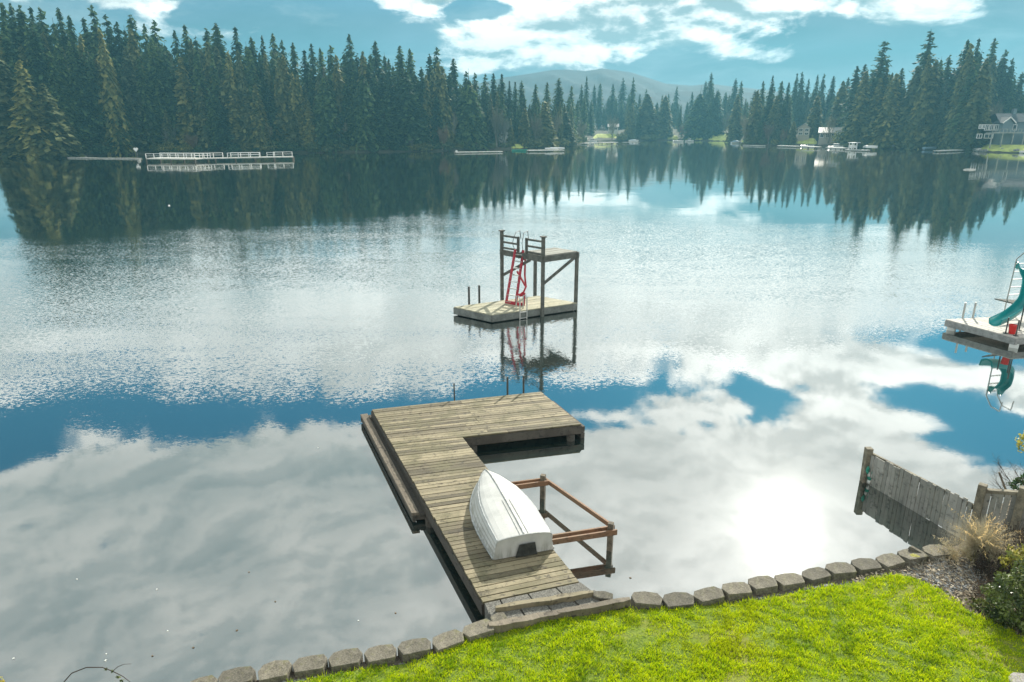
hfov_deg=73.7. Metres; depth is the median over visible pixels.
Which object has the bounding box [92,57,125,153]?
cedar tree
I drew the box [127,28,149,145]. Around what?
cedar tree
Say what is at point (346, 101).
fir tree
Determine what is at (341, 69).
fir tree
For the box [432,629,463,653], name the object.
edging block
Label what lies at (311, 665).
edging block
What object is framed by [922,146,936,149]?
moored boat
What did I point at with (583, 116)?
fir tree
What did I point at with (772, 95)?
fir tree
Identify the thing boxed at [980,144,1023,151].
shore lawn
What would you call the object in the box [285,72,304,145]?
cedar tree
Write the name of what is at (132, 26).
fir tree
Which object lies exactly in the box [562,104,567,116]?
cedar tree
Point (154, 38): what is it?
fir tree
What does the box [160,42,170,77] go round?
hemlock tree
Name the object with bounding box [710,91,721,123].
fir tree
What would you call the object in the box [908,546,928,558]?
stone slab
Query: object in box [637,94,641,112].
fir tree
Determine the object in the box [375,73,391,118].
fir tree
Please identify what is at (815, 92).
fir tree
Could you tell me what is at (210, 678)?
edging block
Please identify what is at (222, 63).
fir tree
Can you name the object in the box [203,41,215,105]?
cedar tree
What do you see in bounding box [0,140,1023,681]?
lake water
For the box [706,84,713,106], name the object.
hemlock tree
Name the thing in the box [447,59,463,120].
fir tree
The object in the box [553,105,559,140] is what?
cedar tree
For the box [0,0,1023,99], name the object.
sky
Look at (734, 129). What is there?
cedar tree
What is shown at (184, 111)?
cedar tree
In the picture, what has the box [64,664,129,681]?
bramble
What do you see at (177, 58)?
fir tree
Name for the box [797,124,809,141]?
house
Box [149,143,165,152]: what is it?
shore shrub
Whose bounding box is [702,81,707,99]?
fir tree
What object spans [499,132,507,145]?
boathouse
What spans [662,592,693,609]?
edging block
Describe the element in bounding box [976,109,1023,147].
gabled house
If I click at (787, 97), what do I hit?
fir tree
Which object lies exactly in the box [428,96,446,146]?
fir tree
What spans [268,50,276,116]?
fir tree
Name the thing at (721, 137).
shore lawn
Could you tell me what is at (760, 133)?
fir tree
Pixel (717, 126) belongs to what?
cedar tree
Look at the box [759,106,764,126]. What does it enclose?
cedar tree
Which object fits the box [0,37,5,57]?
cedar tree
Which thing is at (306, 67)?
fir tree
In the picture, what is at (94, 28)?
fir tree
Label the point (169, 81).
fir tree
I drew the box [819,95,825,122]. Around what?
fir tree
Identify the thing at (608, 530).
mooring rail
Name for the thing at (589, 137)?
bank ground
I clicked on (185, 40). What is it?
fir tree
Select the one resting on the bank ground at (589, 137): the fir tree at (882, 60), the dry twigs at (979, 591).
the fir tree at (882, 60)
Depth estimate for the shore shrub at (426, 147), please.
212.23 m
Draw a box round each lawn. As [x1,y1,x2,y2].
[302,575,1023,681]
[511,144,527,148]
[593,134,615,137]
[708,134,728,140]
[796,138,816,143]
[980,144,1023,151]
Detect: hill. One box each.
[457,68,790,109]
[527,90,825,122]
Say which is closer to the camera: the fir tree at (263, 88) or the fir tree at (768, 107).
the fir tree at (263, 88)
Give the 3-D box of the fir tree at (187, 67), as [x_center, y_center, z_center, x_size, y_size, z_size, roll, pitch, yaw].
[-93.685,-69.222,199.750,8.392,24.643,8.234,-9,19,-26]
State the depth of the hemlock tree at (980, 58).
219.31 m
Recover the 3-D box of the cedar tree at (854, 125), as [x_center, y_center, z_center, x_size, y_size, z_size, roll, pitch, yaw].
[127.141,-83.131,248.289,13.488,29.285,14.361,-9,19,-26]
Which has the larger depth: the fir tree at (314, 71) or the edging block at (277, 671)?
the fir tree at (314, 71)
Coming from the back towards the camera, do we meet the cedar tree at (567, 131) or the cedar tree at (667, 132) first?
the cedar tree at (667, 132)
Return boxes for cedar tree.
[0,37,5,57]
[0,50,25,157]
[6,60,63,158]
[17,43,36,101]
[32,83,85,157]
[60,109,83,155]
[77,33,100,143]
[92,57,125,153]
[97,28,135,154]
[111,59,121,97]
[120,46,155,151]
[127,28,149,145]
[167,52,177,78]
[173,57,203,149]
[188,38,197,87]
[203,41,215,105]
[217,67,240,147]
[223,50,246,148]
[234,50,253,144]
[262,51,274,123]
[273,57,290,146]
[273,67,280,136]
[281,54,289,95]
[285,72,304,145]
[301,101,319,150]
[312,71,348,152]
[312,74,320,109]
[321,67,328,84]
[332,55,346,120]
[348,62,383,151]
[356,51,370,91]
[418,75,435,146]
[429,69,435,103]
[431,62,442,129]
[435,67,457,147]
[447,124,455,146]
[452,73,492,150]
[486,94,493,143]
[491,92,499,145]
[505,119,515,146]
[516,108,533,148]
[517,119,523,145]
[527,104,533,140]
[533,101,558,147]
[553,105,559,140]
[557,103,563,143]
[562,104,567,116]
[562,112,577,145]
[569,106,575,143]
[577,118,584,142]
[624,110,631,136]
[630,102,635,134]
[635,94,660,137]
[655,95,674,138]
[679,85,708,140]
[700,90,726,138]
[724,95,743,142]
[724,96,729,125]
[740,90,761,144]
[759,96,785,142]
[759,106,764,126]
[769,104,778,142]
[775,123,782,143]
[782,99,791,139]
[786,121,797,144]
[803,103,809,125]
[806,95,823,139]
[826,81,846,126]
[838,70,872,147]
[859,78,885,147]
[866,73,901,148]
[875,72,893,135]
[882,67,889,94]
[886,66,921,148]
[900,54,931,149]
[902,60,941,149]
[925,96,948,149]
[932,43,974,149]
[941,53,973,149]
[954,57,991,150]
[985,55,998,114]
[994,68,1003,111]
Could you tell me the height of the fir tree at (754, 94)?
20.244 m
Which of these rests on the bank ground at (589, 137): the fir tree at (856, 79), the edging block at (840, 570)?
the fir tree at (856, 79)
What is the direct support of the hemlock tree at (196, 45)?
on the bank ground at (589, 137)
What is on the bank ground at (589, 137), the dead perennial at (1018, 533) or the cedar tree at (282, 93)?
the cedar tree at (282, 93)
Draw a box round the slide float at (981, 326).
[944,302,1023,348]
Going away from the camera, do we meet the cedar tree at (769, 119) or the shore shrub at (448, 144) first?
the shore shrub at (448, 144)
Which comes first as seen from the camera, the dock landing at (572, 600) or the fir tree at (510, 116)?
the dock landing at (572, 600)
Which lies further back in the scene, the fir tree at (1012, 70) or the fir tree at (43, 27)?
the fir tree at (1012, 70)
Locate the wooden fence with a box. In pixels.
[860,447,1023,538]
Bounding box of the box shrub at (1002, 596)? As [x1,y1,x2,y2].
[979,559,1023,633]
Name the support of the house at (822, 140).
on the bank ground at (589, 137)
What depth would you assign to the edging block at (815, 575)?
10.40 m
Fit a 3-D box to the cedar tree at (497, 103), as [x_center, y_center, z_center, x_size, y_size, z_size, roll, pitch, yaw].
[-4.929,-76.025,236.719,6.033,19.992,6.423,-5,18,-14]
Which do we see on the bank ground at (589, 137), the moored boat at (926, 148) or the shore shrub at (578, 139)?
the shore shrub at (578, 139)
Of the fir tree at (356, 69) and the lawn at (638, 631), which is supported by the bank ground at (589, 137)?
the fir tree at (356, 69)
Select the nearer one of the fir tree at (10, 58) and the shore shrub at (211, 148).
the fir tree at (10, 58)
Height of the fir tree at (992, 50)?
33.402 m
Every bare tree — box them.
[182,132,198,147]
[437,126,450,149]
[446,110,457,133]
[490,103,504,146]
[496,117,511,145]
[530,112,542,139]
[550,110,561,139]
[607,113,618,137]
[718,109,731,133]
[739,111,753,143]
[761,122,775,143]
[822,114,837,144]
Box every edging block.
[191,675,217,681]
[218,666,256,681]
[258,660,292,681]
[292,654,327,676]
[328,648,362,671]
[364,644,396,666]
[398,638,430,662]
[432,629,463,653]
[462,619,493,641]
[490,612,506,621]
[593,591,612,600]
[630,591,662,608]
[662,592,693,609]
[693,586,724,605]
[722,582,751,600]
[748,576,777,594]
[774,573,804,590]
[802,567,830,584]
[825,562,856,579]
[851,558,881,575]
[875,553,904,570]
[897,549,926,566]
[921,544,952,560]
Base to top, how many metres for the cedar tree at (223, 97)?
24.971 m
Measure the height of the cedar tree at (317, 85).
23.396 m
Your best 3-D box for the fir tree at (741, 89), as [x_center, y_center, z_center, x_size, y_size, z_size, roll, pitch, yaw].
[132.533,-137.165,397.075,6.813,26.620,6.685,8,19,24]
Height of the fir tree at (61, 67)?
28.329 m
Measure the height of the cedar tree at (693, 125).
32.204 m
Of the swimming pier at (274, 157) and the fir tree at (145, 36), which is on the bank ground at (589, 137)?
the fir tree at (145, 36)
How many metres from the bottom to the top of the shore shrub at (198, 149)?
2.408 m
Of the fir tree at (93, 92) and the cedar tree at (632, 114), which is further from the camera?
the cedar tree at (632, 114)
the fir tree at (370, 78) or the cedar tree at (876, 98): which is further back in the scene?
the cedar tree at (876, 98)
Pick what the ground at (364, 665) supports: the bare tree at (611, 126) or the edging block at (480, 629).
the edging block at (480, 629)
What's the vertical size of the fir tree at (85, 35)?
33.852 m
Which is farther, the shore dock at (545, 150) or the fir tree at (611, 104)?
the fir tree at (611, 104)
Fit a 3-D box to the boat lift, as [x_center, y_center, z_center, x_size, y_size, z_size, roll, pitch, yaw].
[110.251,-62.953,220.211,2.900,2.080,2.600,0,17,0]
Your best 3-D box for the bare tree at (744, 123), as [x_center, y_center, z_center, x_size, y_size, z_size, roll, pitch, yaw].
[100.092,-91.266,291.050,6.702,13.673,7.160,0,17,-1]
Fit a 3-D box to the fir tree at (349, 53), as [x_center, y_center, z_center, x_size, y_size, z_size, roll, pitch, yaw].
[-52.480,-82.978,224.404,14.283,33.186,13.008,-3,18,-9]
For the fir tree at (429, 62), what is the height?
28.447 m
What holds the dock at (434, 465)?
in the lake water
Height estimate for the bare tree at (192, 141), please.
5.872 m
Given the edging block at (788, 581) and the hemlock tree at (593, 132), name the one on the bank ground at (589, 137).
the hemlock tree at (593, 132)
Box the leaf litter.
[852,503,1023,635]
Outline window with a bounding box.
[984,134,993,137]
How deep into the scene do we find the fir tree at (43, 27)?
182.18 m
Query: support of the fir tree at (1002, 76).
on the bank ground at (589, 137)
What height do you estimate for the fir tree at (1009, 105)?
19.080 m
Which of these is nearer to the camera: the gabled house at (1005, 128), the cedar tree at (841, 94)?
the gabled house at (1005, 128)
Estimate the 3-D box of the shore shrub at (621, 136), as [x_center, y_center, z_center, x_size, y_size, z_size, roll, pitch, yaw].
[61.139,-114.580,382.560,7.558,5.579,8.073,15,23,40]
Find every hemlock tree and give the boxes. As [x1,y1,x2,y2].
[46,18,62,64]
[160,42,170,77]
[193,37,204,61]
[242,46,248,68]
[339,51,348,77]
[366,55,373,88]
[381,56,388,89]
[566,97,573,124]
[588,101,595,135]
[595,100,602,128]
[604,99,609,128]
[618,99,624,128]
[674,107,679,128]
[682,102,687,128]
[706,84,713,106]
[721,92,727,114]
[938,58,943,73]
[973,51,983,78]
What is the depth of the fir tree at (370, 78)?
206.73 m
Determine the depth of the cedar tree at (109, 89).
181.44 m
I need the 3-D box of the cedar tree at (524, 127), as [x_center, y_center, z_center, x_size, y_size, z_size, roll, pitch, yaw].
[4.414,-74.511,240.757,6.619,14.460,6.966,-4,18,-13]
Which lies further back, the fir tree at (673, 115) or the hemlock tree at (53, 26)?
the fir tree at (673, 115)
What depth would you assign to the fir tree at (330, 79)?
207.30 m
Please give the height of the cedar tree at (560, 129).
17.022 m
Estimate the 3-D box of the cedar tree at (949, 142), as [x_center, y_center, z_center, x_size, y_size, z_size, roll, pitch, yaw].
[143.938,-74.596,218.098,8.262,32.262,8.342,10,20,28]
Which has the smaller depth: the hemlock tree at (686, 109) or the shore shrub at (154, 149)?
the shore shrub at (154, 149)
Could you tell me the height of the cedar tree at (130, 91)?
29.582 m
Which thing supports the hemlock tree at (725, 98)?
on the bank ground at (589, 137)
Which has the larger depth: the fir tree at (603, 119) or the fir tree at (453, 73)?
the fir tree at (603, 119)
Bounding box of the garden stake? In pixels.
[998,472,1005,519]
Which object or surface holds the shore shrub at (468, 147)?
on the bank ground at (589, 137)
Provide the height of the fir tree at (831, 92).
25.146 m
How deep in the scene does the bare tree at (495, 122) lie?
231.44 m
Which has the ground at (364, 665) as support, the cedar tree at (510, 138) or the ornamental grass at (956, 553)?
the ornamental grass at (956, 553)
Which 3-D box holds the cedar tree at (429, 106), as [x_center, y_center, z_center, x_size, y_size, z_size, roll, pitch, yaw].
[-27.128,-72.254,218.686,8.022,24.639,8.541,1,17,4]
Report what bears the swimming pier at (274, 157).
in the lake water
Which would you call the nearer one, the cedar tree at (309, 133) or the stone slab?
the stone slab
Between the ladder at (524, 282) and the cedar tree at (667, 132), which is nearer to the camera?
the ladder at (524, 282)
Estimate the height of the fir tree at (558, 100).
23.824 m
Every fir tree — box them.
[0,2,24,50]
[0,26,37,91]
[2,67,16,146]
[6,17,32,66]
[7,2,22,43]
[13,5,50,80]
[23,25,51,98]
[26,21,62,106]
[27,6,40,32]
[33,7,53,61]
[44,50,82,140]
[51,36,93,140]
[53,7,71,67]
[66,15,81,67]
[77,17,91,60]
[82,46,109,143]
[86,5,114,63]
[90,39,104,125]
[101,98,134,152]
[102,14,123,73]
[110,21,128,72]
[114,59,122,85]
[119,87,147,147]
[123,15,145,68]
[140,24,152,72]
[144,19,171,66]
[146,38,176,137]
[155,46,175,120]
[158,49,181,146]
[170,30,183,77]
[175,53,195,133]
[180,24,197,69]
[183,59,196,94]
[201,28,213,59]
[208,23,234,67]
[220,59,224,103]
[230,26,248,81]
[244,37,263,75]
[245,50,270,132]
[257,52,272,138]
[258,35,272,71]
[267,33,279,69]
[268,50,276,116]
[275,40,290,67]
[286,42,307,104]
[299,50,315,102]
[308,44,319,86]
[312,48,334,112]
[325,45,344,91]
[327,70,337,108]
[340,67,348,98]
[340,74,352,144]
[341,34,357,91]
[350,55,359,89]
[365,63,380,119]
[370,42,386,98]
[374,75,382,113]
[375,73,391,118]
[383,58,397,139]
[388,71,433,145]
[392,46,405,90]
[397,69,419,142]
[401,78,420,137]
[401,98,425,145]
[404,48,418,89]
[412,75,420,137]
[414,67,433,128]
[424,54,432,88]
[428,47,446,87]
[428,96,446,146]
[446,73,458,127]
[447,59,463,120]
[452,92,460,132]
[458,71,467,98]
[472,73,481,109]
[479,74,490,127]
[480,89,487,137]
[487,73,500,123]
[487,112,505,143]
[497,73,509,118]
[498,91,508,133]
[504,105,508,126]
[507,81,512,120]
[507,105,515,139]
[509,82,520,128]
[514,108,519,140]
[517,81,527,118]
[520,95,528,120]
[530,84,540,125]
[530,104,538,139]
[541,82,553,122]
[551,78,567,118]
[565,86,578,133]
[575,102,581,130]
[578,84,583,118]
[579,96,590,135]
[583,76,590,120]
[588,103,594,135]
[591,85,597,118]
[594,104,600,128]
[596,83,603,113]
[601,107,605,128]
[605,84,619,125]
[613,100,619,123]
[617,78,626,109]
[619,102,624,128]
[625,77,636,126]
[635,113,642,138]
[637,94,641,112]
[659,106,665,131]
[670,87,680,122]
[671,105,676,128]
[675,106,683,132]
[688,92,693,111]
[701,89,716,135]
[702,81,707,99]
[705,72,715,107]
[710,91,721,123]
[727,78,737,114]
[734,81,743,106]
[739,95,743,114]
[741,99,747,120]
[747,91,755,120]
[755,115,767,142]
[759,81,765,114]
[762,92,772,120]
[764,76,775,122]
[777,81,785,121]
[780,105,785,130]
[783,82,793,121]
[790,74,798,113]
[791,86,805,129]
[792,72,804,114]
[792,96,798,128]
[801,80,810,123]
[807,75,820,115]
[818,74,825,113]
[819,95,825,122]
[823,76,835,120]
[823,100,832,126]
[837,66,860,126]
[842,86,857,125]
[843,64,867,121]
[845,77,850,92]
[867,100,881,140]
[868,41,892,93]
[870,68,884,97]
[898,68,905,94]
[907,31,938,91]
[939,68,955,101]
[941,39,969,106]
[941,55,952,96]
[946,58,979,139]
[973,38,980,68]
[986,38,998,99]
[992,58,1012,109]
[993,49,1010,105]
[994,70,1011,112]
[1000,58,1016,106]
[1004,79,1017,112]
[1011,72,1023,110]
[1014,91,1023,112]
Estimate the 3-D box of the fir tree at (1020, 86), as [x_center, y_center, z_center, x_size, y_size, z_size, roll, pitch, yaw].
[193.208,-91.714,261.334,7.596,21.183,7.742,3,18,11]
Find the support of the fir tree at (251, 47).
on the bank ground at (589, 137)
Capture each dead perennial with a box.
[955,546,1018,584]
[995,521,1023,559]
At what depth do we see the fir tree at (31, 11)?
181.07 m
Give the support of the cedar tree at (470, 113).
on the bank ground at (589, 137)
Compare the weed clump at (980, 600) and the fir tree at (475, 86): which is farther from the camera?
the fir tree at (475, 86)
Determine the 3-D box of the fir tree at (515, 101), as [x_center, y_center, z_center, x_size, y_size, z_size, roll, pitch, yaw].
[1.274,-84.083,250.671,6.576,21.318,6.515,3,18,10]
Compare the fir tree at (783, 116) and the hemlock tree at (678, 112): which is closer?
the fir tree at (783, 116)
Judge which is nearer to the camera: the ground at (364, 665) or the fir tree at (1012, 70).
the ground at (364, 665)
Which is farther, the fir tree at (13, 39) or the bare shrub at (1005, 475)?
the fir tree at (13, 39)
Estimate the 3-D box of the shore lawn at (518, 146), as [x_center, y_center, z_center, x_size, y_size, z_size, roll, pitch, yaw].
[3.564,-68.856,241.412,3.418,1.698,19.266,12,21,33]
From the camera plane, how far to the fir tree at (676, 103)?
487.39 m
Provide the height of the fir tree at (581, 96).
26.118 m
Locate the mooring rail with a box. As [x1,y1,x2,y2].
[511,473,616,551]
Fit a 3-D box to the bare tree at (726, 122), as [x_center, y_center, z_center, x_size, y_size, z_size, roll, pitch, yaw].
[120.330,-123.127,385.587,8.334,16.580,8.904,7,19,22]
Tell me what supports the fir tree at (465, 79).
on the bank ground at (589, 137)
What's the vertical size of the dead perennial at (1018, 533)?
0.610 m
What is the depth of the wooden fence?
12.51 m
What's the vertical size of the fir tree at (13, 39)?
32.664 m
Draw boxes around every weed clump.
[964,597,992,612]
[981,607,1010,625]
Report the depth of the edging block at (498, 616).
9.51 m
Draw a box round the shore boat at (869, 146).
[863,145,877,147]
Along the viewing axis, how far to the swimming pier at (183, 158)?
145.50 m
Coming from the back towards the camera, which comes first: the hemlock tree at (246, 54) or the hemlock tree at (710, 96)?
the hemlock tree at (710, 96)
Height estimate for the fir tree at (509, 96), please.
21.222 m
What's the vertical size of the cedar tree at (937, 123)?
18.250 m
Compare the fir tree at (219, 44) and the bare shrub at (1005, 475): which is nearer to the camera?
the bare shrub at (1005, 475)
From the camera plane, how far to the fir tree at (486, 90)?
246.66 m
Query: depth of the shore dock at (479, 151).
200.09 m
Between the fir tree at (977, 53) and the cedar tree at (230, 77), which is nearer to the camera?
the cedar tree at (230, 77)
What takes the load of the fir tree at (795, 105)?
on the bank ground at (589, 137)
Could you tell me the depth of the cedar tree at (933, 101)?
228.64 m
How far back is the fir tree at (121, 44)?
194.15 m
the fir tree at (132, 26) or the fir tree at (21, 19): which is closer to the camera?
the fir tree at (21, 19)
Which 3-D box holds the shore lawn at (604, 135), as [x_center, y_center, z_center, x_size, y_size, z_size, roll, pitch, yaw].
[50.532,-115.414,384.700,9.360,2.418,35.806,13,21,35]
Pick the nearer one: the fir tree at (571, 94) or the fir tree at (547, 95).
the fir tree at (547, 95)
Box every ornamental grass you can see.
[930,535,979,565]
[939,506,1023,569]
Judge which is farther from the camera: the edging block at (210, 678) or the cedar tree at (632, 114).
the cedar tree at (632, 114)
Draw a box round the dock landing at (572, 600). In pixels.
[485,582,630,632]
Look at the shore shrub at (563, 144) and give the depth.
260.65 m
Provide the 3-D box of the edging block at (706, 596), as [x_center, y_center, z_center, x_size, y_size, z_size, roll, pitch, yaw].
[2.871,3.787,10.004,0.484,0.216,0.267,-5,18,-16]
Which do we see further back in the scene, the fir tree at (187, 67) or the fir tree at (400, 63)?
the fir tree at (400, 63)
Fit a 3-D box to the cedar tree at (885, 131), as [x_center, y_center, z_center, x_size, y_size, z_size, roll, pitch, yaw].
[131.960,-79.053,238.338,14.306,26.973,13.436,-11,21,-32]
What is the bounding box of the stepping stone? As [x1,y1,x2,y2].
[1008,672,1023,681]
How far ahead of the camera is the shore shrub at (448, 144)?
216.94 m
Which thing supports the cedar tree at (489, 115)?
on the bank ground at (589, 137)
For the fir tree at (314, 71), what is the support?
on the bank ground at (589, 137)
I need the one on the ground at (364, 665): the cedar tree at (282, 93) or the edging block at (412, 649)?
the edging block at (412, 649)
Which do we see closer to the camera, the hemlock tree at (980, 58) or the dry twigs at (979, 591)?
the dry twigs at (979, 591)
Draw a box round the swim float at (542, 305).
[453,230,579,321]
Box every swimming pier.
[145,153,207,161]
[194,152,294,161]
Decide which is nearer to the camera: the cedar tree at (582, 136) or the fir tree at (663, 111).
the cedar tree at (582, 136)
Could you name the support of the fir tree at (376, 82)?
on the bank ground at (589, 137)
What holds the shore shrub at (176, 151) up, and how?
on the bank ground at (589, 137)
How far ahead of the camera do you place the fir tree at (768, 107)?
289.34 m
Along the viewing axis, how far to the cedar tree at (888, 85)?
239.79 m
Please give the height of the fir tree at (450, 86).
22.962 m
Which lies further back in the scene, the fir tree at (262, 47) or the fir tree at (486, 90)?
the fir tree at (486, 90)
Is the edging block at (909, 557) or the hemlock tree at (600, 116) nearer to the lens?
the edging block at (909, 557)
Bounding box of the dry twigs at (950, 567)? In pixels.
[905,553,984,582]
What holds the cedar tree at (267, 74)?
on the bank ground at (589, 137)
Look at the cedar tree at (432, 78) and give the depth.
222.50 m
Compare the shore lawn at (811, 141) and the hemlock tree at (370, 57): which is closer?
the hemlock tree at (370, 57)
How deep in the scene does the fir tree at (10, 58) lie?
166.54 m
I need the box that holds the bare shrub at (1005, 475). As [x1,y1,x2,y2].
[987,452,1023,500]
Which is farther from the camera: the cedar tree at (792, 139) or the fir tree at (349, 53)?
the cedar tree at (792, 139)
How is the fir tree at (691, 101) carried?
on the bank ground at (589, 137)
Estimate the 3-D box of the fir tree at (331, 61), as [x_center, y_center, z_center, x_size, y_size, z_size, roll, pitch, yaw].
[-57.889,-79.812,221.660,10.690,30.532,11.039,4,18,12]
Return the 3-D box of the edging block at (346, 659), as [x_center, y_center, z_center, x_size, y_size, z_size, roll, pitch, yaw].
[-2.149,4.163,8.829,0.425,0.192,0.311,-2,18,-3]
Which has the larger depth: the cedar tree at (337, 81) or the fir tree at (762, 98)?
the fir tree at (762, 98)
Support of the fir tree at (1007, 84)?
on the bank ground at (589, 137)
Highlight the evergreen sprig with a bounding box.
[1015,433,1023,452]
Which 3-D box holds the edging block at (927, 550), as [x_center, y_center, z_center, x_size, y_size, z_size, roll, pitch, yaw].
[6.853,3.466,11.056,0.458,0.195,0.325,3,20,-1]
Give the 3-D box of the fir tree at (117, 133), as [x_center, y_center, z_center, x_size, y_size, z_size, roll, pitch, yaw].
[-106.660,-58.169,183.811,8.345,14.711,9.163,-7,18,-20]
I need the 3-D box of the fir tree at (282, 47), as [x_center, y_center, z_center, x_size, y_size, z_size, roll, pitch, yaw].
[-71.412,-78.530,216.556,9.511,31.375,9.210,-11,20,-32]
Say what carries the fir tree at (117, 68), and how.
on the bank ground at (589, 137)
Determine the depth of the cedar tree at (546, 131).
250.56 m
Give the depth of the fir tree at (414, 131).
212.89 m
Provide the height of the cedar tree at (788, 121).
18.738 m
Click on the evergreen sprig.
(1019, 442)
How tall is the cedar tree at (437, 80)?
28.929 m
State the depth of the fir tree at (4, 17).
176.77 m
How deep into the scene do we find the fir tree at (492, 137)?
235.19 m
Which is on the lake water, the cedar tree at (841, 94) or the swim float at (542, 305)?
the swim float at (542, 305)
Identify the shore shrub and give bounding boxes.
[83,148,92,154]
[85,143,111,154]
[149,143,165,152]
[155,142,176,153]
[169,146,180,153]
[175,143,193,152]
[193,146,202,151]
[207,146,216,151]
[226,144,243,152]
[241,144,251,151]
[259,140,278,151]
[267,140,288,152]
[281,141,300,151]
[415,140,433,151]
[433,138,458,150]
[461,141,473,149]
[487,142,495,148]
[498,142,508,147]
[530,138,543,147]
[558,138,570,146]
[573,134,582,144]
[616,132,627,139]
[626,132,636,140]
[743,136,755,144]
[758,138,766,144]
[770,138,778,144]
[831,129,850,146]
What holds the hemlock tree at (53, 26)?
on the bank ground at (589, 137)
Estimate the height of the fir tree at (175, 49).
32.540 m
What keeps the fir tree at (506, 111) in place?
on the bank ground at (589, 137)
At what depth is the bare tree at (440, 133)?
215.37 m
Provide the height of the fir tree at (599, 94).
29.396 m
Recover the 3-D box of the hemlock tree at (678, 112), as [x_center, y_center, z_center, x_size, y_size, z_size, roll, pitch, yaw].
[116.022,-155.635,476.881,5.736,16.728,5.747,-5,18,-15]
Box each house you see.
[608,124,618,135]
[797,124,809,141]
[818,127,843,144]
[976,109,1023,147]
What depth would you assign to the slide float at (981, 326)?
23.87 m
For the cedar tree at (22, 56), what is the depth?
169.41 m
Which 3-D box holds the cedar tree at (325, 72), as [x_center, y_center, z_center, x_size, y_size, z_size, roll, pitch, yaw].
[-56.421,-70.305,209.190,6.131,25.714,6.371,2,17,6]
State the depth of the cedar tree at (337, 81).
208.63 m
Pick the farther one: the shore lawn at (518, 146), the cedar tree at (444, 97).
the shore lawn at (518, 146)
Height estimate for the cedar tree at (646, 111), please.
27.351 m
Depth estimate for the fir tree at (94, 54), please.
181.24 m
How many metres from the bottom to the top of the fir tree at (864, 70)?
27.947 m
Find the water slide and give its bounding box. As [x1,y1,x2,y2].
[989,253,1023,335]
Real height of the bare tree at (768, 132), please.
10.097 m
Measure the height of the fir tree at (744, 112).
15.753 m
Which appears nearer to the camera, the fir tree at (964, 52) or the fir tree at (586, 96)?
the fir tree at (964, 52)
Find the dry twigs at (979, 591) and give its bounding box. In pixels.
[951,560,1009,604]
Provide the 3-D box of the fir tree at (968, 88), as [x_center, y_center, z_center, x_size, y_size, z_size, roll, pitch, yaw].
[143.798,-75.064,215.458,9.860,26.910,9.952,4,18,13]
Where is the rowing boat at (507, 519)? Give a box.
[469,469,553,559]
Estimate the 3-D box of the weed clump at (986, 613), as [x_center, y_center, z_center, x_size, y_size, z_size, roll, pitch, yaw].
[6.753,3.825,9.523,0.355,0.204,0.321,5,18,15]
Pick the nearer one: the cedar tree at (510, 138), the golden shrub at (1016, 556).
the golden shrub at (1016, 556)
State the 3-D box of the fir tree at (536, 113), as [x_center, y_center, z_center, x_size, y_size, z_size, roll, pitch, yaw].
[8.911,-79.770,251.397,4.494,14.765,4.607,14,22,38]
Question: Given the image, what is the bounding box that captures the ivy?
[1006,473,1023,489]
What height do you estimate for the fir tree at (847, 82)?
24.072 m
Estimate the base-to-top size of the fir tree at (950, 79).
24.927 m
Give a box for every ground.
[0,125,1018,157]
[255,497,1023,681]
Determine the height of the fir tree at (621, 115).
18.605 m
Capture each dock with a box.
[67,157,141,158]
[360,375,584,614]
[454,151,502,152]
[526,150,564,151]
[933,149,962,151]
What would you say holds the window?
in the gabled house at (1005, 128)
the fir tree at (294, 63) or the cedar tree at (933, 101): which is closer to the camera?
the fir tree at (294, 63)
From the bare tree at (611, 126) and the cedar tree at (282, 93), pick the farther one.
the bare tree at (611, 126)
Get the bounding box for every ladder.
[505,230,528,305]
[516,295,527,319]
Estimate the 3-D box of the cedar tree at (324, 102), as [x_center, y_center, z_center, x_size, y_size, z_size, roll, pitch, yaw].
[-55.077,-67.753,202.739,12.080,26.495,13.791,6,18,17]
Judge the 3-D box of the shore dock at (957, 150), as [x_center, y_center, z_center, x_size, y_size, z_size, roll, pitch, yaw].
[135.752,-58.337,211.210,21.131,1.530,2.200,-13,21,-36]
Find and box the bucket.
[1008,324,1016,333]
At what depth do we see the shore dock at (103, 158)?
162.25 m
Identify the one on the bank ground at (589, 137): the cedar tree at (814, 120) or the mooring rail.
the cedar tree at (814, 120)
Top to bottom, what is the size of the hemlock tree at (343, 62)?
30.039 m
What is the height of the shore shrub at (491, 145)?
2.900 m
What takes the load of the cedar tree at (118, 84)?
on the bank ground at (589, 137)
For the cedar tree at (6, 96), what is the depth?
164.01 m
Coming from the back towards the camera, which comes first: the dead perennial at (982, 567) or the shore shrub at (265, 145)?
the shore shrub at (265, 145)
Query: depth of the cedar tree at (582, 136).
333.06 m
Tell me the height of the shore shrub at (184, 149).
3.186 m
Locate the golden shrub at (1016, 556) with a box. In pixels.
[996,543,1023,579]
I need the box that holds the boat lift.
[848,142,860,148]
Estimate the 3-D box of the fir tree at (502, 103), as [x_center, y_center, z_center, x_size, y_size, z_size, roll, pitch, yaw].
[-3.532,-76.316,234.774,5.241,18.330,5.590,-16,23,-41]
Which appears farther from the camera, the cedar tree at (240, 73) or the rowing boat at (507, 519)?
the cedar tree at (240, 73)
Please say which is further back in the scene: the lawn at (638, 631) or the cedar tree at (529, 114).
the cedar tree at (529, 114)
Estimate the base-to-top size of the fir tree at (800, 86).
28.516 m
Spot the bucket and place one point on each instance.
(1012, 328)
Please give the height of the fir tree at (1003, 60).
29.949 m

